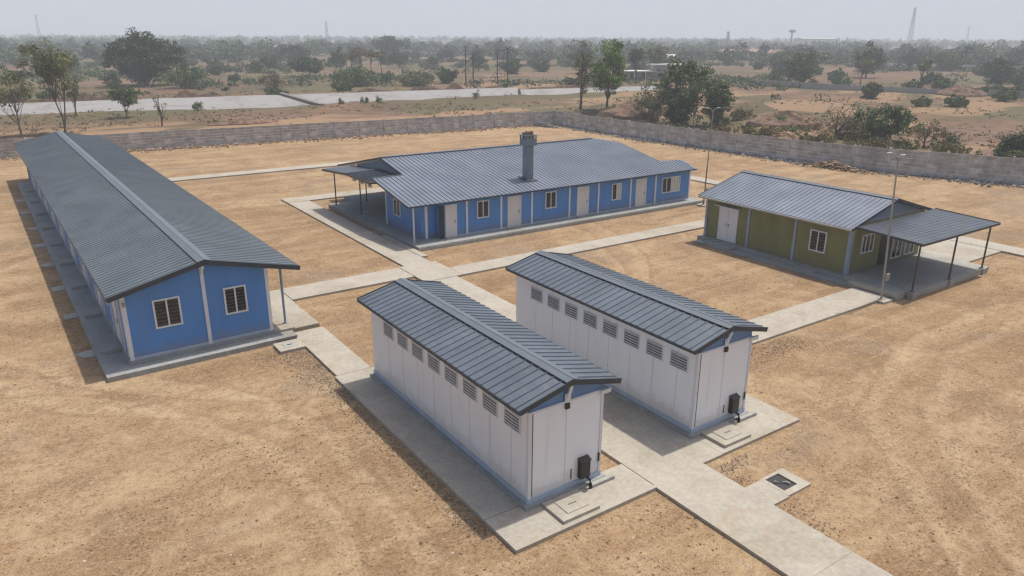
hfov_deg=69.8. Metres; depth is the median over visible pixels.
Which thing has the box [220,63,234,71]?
plain tree
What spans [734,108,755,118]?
scrub bush
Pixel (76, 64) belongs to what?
plain tree
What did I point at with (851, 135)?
scrub bush
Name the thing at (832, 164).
rubble heap
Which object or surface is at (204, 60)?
plain tree
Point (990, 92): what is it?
plot wall
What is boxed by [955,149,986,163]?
scrub bush
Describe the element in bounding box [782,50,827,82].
round tree
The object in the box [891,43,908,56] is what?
plain tree
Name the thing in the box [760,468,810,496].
drain pit
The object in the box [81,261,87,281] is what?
door
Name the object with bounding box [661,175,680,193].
window
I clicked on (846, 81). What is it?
round bush
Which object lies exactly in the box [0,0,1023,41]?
sky
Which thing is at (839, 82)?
plain tree
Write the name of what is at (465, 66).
utility pole
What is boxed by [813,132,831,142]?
scrub bush
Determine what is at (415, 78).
thicket
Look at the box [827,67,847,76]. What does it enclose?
plain tree
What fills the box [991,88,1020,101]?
plain tree
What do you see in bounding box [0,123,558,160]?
rubble
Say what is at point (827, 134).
scrub bush
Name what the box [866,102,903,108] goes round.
spoil mound
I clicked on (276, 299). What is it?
path
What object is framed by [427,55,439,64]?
plain tree
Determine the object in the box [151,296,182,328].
window
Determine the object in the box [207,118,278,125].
spoil mound
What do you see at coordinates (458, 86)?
soil berm
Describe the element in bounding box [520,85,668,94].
road
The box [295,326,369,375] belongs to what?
path
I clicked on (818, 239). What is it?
window
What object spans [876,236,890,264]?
doorway
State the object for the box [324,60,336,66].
plain tree
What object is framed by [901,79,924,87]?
plain tree
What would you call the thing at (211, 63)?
plain tree
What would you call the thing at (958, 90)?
spoil mound
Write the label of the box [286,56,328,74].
field tree
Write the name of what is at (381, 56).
dry palm
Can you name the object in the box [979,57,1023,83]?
round tree
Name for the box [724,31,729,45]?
lattice tower
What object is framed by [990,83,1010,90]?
plain tree
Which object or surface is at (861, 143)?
scrub bush
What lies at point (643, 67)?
plain tree
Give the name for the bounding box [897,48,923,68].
plain tree
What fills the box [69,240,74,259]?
door
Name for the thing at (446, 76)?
plain tree
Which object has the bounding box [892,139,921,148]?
scrub bush
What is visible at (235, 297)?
window
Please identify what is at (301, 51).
field tree
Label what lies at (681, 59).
plain tree
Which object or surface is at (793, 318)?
path
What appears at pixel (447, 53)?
plain tree
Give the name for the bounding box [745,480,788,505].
path
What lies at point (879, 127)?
scrub tree
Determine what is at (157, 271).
dormitory hut
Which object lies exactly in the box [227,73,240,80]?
plain tree
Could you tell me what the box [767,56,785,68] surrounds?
plain tree
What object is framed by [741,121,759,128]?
scrub bush
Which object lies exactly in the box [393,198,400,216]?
window
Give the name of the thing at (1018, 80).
plain tree
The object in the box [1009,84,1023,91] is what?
plain tree
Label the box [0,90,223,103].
soil berm
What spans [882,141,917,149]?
scrub bush
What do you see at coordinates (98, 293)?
door
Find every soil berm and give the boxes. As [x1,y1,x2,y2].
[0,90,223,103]
[354,82,650,93]
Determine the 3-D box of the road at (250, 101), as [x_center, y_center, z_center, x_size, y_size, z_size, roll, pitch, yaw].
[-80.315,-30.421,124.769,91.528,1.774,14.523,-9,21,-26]
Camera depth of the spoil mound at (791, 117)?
103.25 m
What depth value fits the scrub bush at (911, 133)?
97.77 m
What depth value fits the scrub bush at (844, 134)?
96.71 m
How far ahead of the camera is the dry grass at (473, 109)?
127.07 m
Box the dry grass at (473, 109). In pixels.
[0,71,1023,149]
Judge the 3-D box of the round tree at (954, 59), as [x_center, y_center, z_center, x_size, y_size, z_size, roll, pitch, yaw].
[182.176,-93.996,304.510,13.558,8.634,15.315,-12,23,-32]
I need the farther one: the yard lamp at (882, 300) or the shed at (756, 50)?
the shed at (756, 50)
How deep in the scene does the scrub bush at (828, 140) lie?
83.50 m
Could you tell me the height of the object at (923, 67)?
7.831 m
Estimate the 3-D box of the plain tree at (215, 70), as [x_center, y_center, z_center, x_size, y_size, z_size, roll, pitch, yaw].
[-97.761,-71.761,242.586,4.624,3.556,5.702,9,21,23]
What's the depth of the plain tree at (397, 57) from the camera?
308.11 m
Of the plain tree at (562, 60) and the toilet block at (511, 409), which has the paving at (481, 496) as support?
the toilet block at (511, 409)
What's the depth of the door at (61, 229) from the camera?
45.34 m
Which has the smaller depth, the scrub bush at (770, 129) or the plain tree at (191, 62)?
the scrub bush at (770, 129)
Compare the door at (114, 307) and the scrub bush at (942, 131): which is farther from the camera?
the scrub bush at (942, 131)
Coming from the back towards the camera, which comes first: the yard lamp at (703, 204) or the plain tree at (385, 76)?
the plain tree at (385, 76)
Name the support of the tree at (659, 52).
on the ground at (70, 473)
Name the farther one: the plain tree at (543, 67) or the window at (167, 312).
the plain tree at (543, 67)
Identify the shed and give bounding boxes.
[720,49,782,55]
[795,38,836,45]
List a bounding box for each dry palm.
[345,52,358,70]
[349,47,364,63]
[363,48,377,69]
[373,50,386,73]
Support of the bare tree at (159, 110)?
on the ground at (70, 473)
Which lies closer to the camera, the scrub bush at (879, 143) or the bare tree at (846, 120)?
the scrub bush at (879, 143)
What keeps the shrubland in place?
on the ground at (70, 473)
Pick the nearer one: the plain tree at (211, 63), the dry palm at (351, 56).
the dry palm at (351, 56)
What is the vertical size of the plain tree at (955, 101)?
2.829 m
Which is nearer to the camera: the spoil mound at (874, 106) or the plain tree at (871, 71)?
the spoil mound at (874, 106)
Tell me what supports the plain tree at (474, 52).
on the ground at (70, 473)
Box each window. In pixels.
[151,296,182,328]
[222,284,248,314]
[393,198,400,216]
[477,200,488,218]
[545,191,556,208]
[611,183,621,200]
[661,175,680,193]
[808,229,827,253]
[860,233,874,253]
[890,239,902,258]
[903,242,913,254]
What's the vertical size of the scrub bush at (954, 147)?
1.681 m
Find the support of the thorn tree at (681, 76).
on the ground at (70, 473)
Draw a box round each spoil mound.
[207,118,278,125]
[597,100,668,117]
[612,107,655,119]
[745,110,823,129]
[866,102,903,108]
[934,84,987,96]
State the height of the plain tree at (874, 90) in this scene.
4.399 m
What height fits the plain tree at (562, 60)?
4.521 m
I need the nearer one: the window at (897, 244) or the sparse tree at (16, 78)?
the window at (897, 244)
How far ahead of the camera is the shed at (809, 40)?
793.24 m
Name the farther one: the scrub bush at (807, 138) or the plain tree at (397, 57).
the plain tree at (397, 57)
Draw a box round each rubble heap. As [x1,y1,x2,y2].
[531,122,559,128]
[793,160,891,176]
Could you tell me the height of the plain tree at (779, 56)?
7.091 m
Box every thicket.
[157,60,208,88]
[256,74,284,88]
[328,64,382,86]
[392,70,436,85]
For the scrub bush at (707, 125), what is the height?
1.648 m
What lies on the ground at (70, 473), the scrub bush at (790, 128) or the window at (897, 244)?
the scrub bush at (790, 128)
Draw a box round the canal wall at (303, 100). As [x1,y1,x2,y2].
[279,92,323,105]
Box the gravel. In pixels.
[222,212,842,553]
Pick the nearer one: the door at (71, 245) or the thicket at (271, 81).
the door at (71, 245)
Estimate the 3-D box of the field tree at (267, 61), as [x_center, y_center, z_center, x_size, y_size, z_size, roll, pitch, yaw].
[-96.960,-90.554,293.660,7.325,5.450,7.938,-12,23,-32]
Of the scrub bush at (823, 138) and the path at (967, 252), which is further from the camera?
the scrub bush at (823, 138)
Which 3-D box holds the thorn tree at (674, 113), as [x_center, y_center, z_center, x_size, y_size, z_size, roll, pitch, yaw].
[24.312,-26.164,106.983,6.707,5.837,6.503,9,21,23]
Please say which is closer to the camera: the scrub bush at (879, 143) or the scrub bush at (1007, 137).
the scrub bush at (879, 143)
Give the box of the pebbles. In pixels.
[0,183,1023,575]
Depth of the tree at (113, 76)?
172.47 m
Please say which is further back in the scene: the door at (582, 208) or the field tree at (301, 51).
the field tree at (301, 51)
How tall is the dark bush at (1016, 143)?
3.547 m
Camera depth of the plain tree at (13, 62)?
285.21 m
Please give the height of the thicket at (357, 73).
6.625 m
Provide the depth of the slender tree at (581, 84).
125.80 m
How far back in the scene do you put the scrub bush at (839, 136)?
96.77 m
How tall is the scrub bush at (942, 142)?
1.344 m
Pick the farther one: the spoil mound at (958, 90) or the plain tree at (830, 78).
the plain tree at (830, 78)
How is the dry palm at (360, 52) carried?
on the ground at (70, 473)
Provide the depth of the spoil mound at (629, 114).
115.67 m
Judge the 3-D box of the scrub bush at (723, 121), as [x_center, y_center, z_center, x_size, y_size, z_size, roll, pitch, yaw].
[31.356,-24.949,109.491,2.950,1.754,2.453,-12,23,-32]
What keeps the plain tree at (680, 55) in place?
on the ground at (70, 473)
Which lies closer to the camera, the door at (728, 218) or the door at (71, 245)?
the door at (71, 245)
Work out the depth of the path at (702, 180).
67.53 m
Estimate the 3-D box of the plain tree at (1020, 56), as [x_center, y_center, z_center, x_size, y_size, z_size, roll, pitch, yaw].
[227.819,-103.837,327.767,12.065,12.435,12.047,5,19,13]
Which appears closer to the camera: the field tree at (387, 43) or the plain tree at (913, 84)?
the plain tree at (913, 84)
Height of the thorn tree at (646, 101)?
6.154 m
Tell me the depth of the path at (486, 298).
37.03 m
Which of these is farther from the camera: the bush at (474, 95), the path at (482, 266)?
the bush at (474, 95)
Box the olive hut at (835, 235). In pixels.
[694,170,1000,300]
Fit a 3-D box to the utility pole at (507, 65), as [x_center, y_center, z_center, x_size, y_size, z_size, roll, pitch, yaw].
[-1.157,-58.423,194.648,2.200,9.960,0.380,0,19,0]
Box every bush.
[192,101,202,109]
[360,97,367,102]
[376,95,382,102]
[472,89,479,98]
[640,79,658,85]
[696,122,723,126]
[699,123,725,130]
[712,115,730,126]
[714,124,741,136]
[730,107,748,119]
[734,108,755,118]
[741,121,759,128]
[742,125,765,135]
[759,125,779,135]
[769,114,786,120]
[776,122,810,135]
[797,136,815,144]
[798,132,814,139]
[800,117,834,133]
[813,131,836,141]
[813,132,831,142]
[826,137,858,150]
[833,74,852,84]
[835,131,854,139]
[838,132,869,139]
[842,123,859,132]
[844,129,865,141]
[846,138,877,150]
[855,127,875,142]
[866,135,884,145]
[870,135,893,148]
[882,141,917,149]
[890,122,912,135]
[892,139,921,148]
[913,121,932,133]
[919,71,948,84]
[921,127,952,138]
[925,140,953,148]
[929,133,962,146]
[930,140,969,153]
[931,143,972,152]
[939,143,961,151]
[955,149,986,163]
[992,130,1023,156]
[998,133,1017,140]
[1005,149,1023,158]
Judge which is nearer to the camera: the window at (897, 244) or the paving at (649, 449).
the paving at (649, 449)
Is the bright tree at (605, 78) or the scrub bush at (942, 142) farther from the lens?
the bright tree at (605, 78)
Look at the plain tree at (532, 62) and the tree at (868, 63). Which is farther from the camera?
the plain tree at (532, 62)
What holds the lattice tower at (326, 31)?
on the ground at (70, 473)
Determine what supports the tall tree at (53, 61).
on the ground at (70, 473)
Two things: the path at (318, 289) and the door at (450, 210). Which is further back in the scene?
the door at (450, 210)
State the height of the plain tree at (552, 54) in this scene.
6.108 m
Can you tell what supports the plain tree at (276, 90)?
on the ground at (70, 473)
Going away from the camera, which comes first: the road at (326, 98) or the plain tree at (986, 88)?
the road at (326, 98)
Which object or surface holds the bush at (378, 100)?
on the ground at (70, 473)
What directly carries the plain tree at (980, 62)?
on the ground at (70, 473)
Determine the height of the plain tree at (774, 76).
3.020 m
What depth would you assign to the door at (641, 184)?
55.92 m
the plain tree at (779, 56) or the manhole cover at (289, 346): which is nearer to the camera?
the manhole cover at (289, 346)
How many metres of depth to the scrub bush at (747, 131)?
97.85 m
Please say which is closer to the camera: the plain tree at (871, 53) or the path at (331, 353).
the path at (331, 353)
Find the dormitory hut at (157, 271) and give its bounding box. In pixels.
[14,131,319,382]
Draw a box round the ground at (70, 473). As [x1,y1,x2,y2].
[0,37,1023,575]
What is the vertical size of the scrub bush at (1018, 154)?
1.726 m
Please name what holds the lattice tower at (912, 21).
on the ground at (70, 473)
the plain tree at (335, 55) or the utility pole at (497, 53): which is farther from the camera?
the plain tree at (335, 55)
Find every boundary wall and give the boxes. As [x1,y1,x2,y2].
[0,110,554,157]
[553,110,1023,184]
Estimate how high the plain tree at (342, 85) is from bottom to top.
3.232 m
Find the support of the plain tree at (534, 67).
on the ground at (70, 473)
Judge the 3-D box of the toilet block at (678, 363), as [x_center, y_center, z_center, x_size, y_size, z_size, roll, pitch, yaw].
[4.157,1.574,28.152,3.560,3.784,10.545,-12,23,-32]
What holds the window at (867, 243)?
in the olive hut at (835, 235)
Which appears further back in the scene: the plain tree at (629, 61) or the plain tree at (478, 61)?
the plain tree at (629, 61)
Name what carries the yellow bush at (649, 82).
on the ground at (70, 473)
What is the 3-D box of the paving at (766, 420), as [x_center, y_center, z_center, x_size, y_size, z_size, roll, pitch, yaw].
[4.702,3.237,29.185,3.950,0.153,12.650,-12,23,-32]
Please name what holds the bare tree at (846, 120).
on the ground at (70, 473)
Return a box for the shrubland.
[0,52,1023,101]
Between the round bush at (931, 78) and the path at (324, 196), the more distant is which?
the round bush at (931, 78)
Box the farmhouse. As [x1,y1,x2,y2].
[621,63,688,79]
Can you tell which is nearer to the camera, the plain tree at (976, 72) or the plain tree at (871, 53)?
the plain tree at (871, 53)
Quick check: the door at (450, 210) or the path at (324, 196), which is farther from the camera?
the path at (324, 196)
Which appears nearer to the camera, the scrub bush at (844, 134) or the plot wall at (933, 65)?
the scrub bush at (844, 134)
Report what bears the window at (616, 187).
in the kitchen building
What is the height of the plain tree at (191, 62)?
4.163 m
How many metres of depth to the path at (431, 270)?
40.91 m
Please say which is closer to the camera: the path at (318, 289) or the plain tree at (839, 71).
the path at (318, 289)
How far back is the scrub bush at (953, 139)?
89.04 m
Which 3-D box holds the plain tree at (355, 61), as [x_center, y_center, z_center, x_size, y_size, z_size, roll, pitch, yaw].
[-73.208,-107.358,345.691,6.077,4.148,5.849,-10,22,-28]
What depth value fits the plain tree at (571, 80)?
201.66 m
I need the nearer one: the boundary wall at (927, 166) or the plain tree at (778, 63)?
the boundary wall at (927, 166)
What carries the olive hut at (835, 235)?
on the ground at (70, 473)
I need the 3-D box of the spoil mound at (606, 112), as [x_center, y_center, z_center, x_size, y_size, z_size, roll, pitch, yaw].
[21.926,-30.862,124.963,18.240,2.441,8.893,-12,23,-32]
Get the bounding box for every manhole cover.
[273,338,305,354]
[542,488,599,523]
[701,422,750,447]
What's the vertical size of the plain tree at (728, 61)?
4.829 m
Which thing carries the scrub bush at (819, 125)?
on the ground at (70, 473)
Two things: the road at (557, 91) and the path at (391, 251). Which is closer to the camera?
the path at (391, 251)
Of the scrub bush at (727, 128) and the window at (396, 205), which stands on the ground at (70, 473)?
the scrub bush at (727, 128)
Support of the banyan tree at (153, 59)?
on the ground at (70, 473)
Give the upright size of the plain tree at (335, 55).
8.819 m
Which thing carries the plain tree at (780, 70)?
on the ground at (70, 473)
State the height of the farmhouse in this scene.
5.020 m
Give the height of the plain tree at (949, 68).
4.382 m
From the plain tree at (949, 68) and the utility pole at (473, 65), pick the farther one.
the plain tree at (949, 68)
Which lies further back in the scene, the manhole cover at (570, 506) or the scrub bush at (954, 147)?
the scrub bush at (954, 147)
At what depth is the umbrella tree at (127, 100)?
116.29 m
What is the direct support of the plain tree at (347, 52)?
on the ground at (70, 473)
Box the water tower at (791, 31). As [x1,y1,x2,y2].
[789,29,795,44]
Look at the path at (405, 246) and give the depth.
45.78 m
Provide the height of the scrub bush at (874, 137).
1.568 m
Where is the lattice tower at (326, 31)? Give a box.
[325,21,328,40]
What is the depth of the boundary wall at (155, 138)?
93.14 m
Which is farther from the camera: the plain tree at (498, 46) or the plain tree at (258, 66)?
the plain tree at (498, 46)
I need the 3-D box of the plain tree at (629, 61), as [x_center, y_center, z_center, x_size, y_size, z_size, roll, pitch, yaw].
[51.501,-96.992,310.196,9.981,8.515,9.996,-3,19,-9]
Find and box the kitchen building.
[321,131,702,251]
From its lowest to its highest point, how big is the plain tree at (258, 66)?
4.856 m
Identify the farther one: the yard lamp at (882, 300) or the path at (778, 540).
the yard lamp at (882, 300)
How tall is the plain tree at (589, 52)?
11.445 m
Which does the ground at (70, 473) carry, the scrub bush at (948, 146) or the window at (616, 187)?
the scrub bush at (948, 146)
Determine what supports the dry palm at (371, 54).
on the ground at (70, 473)
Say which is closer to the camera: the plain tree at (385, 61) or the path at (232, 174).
the path at (232, 174)
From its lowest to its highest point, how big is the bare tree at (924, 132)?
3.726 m
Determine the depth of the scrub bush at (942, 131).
99.39 m
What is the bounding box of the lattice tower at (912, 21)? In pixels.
[906,7,916,44]
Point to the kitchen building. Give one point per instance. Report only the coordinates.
(428, 201)
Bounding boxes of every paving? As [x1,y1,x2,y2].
[335,367,518,523]
[485,464,656,553]
[601,393,722,484]
[695,394,799,455]
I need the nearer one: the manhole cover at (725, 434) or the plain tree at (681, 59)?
the manhole cover at (725, 434)
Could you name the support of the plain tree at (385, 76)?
on the ground at (70, 473)
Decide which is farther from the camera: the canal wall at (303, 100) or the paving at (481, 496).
the canal wall at (303, 100)
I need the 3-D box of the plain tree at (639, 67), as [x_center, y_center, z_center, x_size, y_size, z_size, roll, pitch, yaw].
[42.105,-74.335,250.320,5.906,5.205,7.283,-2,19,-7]
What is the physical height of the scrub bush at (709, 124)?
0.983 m
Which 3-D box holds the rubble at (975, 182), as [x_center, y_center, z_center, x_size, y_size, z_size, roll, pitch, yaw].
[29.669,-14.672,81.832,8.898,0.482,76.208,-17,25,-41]
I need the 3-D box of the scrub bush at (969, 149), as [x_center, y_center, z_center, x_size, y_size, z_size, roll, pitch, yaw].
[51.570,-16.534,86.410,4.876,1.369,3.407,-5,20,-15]
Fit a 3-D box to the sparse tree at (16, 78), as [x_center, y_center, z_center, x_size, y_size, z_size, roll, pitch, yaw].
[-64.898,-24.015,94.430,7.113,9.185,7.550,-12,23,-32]
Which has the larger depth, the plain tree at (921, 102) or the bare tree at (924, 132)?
the plain tree at (921, 102)
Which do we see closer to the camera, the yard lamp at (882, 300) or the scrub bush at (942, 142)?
the yard lamp at (882, 300)
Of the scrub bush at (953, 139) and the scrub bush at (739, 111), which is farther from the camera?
the scrub bush at (739, 111)
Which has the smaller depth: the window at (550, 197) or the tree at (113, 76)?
the window at (550, 197)
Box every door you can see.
[59,223,64,240]
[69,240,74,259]
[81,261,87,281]
[96,286,103,309]
[111,301,122,344]
[445,204,456,237]
[507,195,521,227]
[576,186,588,215]
[635,178,646,206]
[717,207,738,243]
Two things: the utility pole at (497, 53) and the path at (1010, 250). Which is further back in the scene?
the utility pole at (497, 53)
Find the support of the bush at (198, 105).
on the ground at (70, 473)
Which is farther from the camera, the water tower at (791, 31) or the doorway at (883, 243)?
the water tower at (791, 31)
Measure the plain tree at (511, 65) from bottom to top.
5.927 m
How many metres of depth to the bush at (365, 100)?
143.69 m
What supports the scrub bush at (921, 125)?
on the ground at (70, 473)
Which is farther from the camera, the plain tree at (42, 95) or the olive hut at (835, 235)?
the plain tree at (42, 95)
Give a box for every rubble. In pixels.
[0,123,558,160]
[552,124,1023,189]
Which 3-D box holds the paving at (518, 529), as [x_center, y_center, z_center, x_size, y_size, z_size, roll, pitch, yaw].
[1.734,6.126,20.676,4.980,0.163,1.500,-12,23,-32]
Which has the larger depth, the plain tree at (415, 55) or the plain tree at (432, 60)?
the plain tree at (415, 55)
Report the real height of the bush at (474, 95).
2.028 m
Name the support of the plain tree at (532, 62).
on the ground at (70, 473)
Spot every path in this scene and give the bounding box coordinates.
[168,160,360,181]
[270,289,298,308]
[280,268,413,300]
[281,188,384,203]
[288,200,429,266]
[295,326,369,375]
[381,235,427,257]
[399,261,462,280]
[433,276,515,321]
[450,219,704,275]
[654,463,892,575]
[690,175,721,184]
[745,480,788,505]
[748,287,886,344]
[918,240,1000,261]
[949,236,1023,256]
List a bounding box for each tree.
[0,64,35,135]
[7,55,29,67]
[16,39,77,131]
[35,88,59,98]
[60,80,80,114]
[62,58,81,69]
[98,70,122,89]
[100,27,187,85]
[107,85,140,117]
[153,94,167,125]
[183,57,198,65]
[201,52,212,61]
[206,65,222,74]
[207,59,224,68]
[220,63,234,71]
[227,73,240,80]
[247,60,263,72]
[258,55,277,67]
[264,85,289,94]
[277,43,310,59]
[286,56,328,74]
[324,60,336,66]
[327,47,348,69]
[331,79,352,90]
[343,47,353,55]
[350,57,363,63]
[371,34,410,53]
[378,54,391,64]
[378,70,394,81]
[388,51,408,67]
[409,51,421,59]
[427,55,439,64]
[436,66,458,83]
[437,45,455,61]
[459,59,468,63]
[467,45,484,58]
[468,50,489,70]
[490,39,507,50]
[498,58,522,74]
[526,58,537,66]
[531,60,548,71]
[534,60,549,71]
[546,50,555,61]
[556,57,572,64]
[564,76,577,84]
[567,41,596,67]
[571,51,593,109]
[583,39,628,107]
[622,48,644,63]
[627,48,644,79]
[627,83,665,121]
[628,63,642,69]
[631,62,647,69]
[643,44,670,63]
[654,55,714,122]
[657,89,703,127]
[667,56,686,63]
[675,47,690,58]
[696,79,737,122]
[722,57,734,65]
[752,60,767,69]
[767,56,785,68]
[768,72,782,79]
[769,53,785,60]
[770,68,784,75]
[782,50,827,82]
[824,99,863,137]
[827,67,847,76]
[827,73,839,81]
[832,78,845,84]
[852,103,917,142]
[854,41,889,77]
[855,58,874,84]
[859,60,875,73]
[860,81,883,97]
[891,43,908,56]
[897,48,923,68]
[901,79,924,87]
[906,119,945,147]
[910,95,932,106]
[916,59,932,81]
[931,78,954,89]
[933,50,973,70]
[936,62,953,70]
[943,93,969,106]
[971,68,983,75]
[975,58,990,67]
[977,85,991,92]
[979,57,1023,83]
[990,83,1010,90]
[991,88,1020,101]
[1005,41,1023,63]
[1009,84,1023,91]
[1010,74,1023,86]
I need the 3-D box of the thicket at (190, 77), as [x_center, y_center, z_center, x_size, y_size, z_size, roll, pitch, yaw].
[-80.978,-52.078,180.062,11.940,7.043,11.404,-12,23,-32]
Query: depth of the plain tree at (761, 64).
311.27 m
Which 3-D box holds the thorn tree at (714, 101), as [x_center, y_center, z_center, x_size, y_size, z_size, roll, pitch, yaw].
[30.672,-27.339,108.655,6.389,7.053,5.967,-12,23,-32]
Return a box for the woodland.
[0,33,1023,68]
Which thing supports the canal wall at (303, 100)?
on the ground at (70, 473)
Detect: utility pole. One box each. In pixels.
[461,45,466,85]
[472,53,473,83]
[493,48,500,80]
[507,48,511,83]
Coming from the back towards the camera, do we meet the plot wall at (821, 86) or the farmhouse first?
the farmhouse
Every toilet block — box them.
[357,278,621,511]
[505,250,767,438]
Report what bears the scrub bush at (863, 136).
on the ground at (70, 473)
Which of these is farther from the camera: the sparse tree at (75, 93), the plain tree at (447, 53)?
the plain tree at (447, 53)
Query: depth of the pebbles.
21.24 m
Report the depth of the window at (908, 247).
43.37 m
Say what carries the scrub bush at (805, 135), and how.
on the ground at (70, 473)
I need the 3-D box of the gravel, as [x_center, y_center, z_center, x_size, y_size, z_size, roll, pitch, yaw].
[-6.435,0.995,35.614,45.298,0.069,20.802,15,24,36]
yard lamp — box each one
[696,107,720,206]
[877,152,905,304]
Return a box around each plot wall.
[752,79,938,93]
[847,63,1021,69]
[988,89,1023,97]
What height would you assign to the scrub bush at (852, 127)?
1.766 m
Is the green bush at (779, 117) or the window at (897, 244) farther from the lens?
the green bush at (779, 117)
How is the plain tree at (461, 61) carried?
on the ground at (70, 473)
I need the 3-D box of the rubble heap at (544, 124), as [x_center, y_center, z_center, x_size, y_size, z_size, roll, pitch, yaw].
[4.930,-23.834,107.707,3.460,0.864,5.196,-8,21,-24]
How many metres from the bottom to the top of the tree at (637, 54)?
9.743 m
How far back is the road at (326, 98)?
154.87 m
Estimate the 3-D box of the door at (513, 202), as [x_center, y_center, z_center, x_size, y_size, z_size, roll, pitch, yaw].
[0.172,-5.177,49.639,1.120,2.130,0.080,-12,23,-32]
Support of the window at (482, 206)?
in the kitchen building

